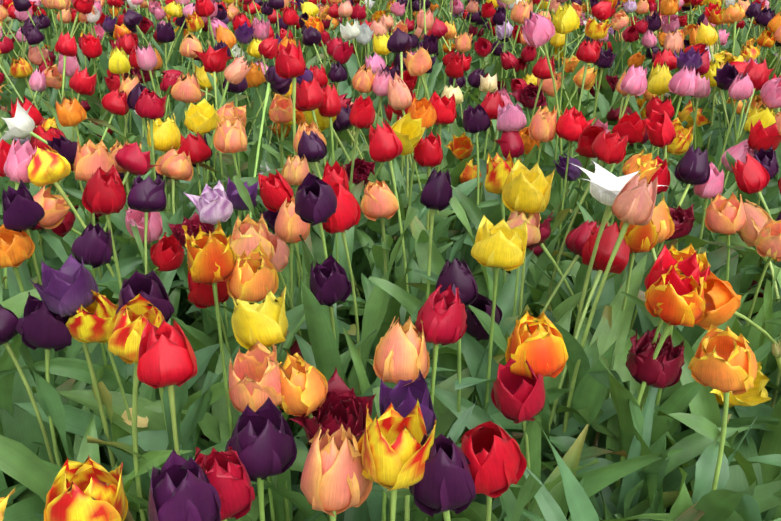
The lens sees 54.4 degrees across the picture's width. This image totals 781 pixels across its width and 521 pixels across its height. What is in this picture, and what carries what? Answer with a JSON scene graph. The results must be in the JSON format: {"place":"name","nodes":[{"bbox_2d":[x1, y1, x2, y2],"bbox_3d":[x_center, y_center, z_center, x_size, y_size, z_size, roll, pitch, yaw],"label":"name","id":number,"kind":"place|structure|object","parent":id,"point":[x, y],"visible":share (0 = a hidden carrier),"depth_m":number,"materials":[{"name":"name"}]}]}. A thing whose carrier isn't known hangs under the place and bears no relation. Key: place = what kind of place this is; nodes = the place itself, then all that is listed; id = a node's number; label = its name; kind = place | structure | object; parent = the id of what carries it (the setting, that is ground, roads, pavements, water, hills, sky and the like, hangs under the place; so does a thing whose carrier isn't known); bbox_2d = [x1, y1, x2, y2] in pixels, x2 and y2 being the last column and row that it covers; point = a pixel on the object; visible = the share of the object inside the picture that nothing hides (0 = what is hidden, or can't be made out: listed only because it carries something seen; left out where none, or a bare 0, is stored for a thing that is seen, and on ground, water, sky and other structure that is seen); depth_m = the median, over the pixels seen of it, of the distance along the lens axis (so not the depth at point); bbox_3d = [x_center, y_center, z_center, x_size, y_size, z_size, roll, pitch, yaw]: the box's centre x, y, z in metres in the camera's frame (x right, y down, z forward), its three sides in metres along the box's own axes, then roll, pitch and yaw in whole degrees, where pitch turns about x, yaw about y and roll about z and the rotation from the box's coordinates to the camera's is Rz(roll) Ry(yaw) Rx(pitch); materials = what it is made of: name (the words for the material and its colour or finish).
{"place":"outdoors","nodes":[
{"label":"outdoors","id":0,"kind":"place"},
{"bbox_2d":[31,278,343,427],"bbox_3d":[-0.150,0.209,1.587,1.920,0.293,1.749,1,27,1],"label":"fallen tulip petals","id":1,"kind":"object","parent":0,"point":[142,422],"visible":0.04,"depth_m":1.21,"materials":[{"name":"plant"}]},
{"bbox_2d":[100,271,506,520],"bbox_3d":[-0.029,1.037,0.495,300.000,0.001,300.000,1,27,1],"label":"soil","id":2,"kind":"structure","parent":0,"point":[204,437],"depth_m":1.74,"materials":[{"name":"brown soil"}]},
{"bbox_2d":[1,0,768,31],"bbox_3d":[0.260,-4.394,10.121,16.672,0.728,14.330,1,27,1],"label":"tulips","id":3,"kind":"object","parent":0,"point":[35,4],"visible":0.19,"depth_m":4.28,"materials":[{"name":"multicoloured plant"}]},
{"bbox_2d":[0,41,780,520],"bbox_3d":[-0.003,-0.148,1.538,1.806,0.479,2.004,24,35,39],"label":"tulips","id":4,"kind":"object","parent":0,"point":[396,447],"visible":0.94,"depth_m":1.13,"materials":[{"name":"multicoloured plant"}]},
{"bbox_2d":[0,77,780,520],"bbox_3d":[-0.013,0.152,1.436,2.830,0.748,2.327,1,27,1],"label":"leaves","id":5,"kind":"object","parent":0,"point":[662,471],"depth_m":1.29,"materials":[{"name":"green plant"}]},
{"bbox_2d":[0,0,780,174],"bbox_3d":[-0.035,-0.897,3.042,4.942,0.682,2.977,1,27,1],"label":"tulips","id":6,"kind":"object","parent":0,"point":[699,73],"visible":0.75,"depth_m":2.59,"materials":[{"name":"multicoloured plant"}]},
{"bbox_2d":[6,0,780,221],"bbox_3d":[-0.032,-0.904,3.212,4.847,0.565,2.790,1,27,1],"label":"tulips","id":7,"kind":"object","parent":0,"point":[147,60],"visible":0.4,"depth_m":2.89,"materials":[{"name":"plant"}]},
{"bbox_2d":[30,71,776,444],"bbox_3d":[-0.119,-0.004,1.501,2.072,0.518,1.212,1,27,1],"label":"tulips","id":8,"kind":"object","parent":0,"point":[344,405],"visible":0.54,"depth_m":1.11,"materials":[{"name":"red plant"}]},
{"bbox_2d":[70,0,767,28],"bbox_3d":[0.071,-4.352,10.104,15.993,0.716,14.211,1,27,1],"label":"tulips","id":9,"kind":"object","parent":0,"point":[296,7],"visible":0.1,"depth_m":4.45,"materials":[{"name":"multicoloured plant"}]}
]}

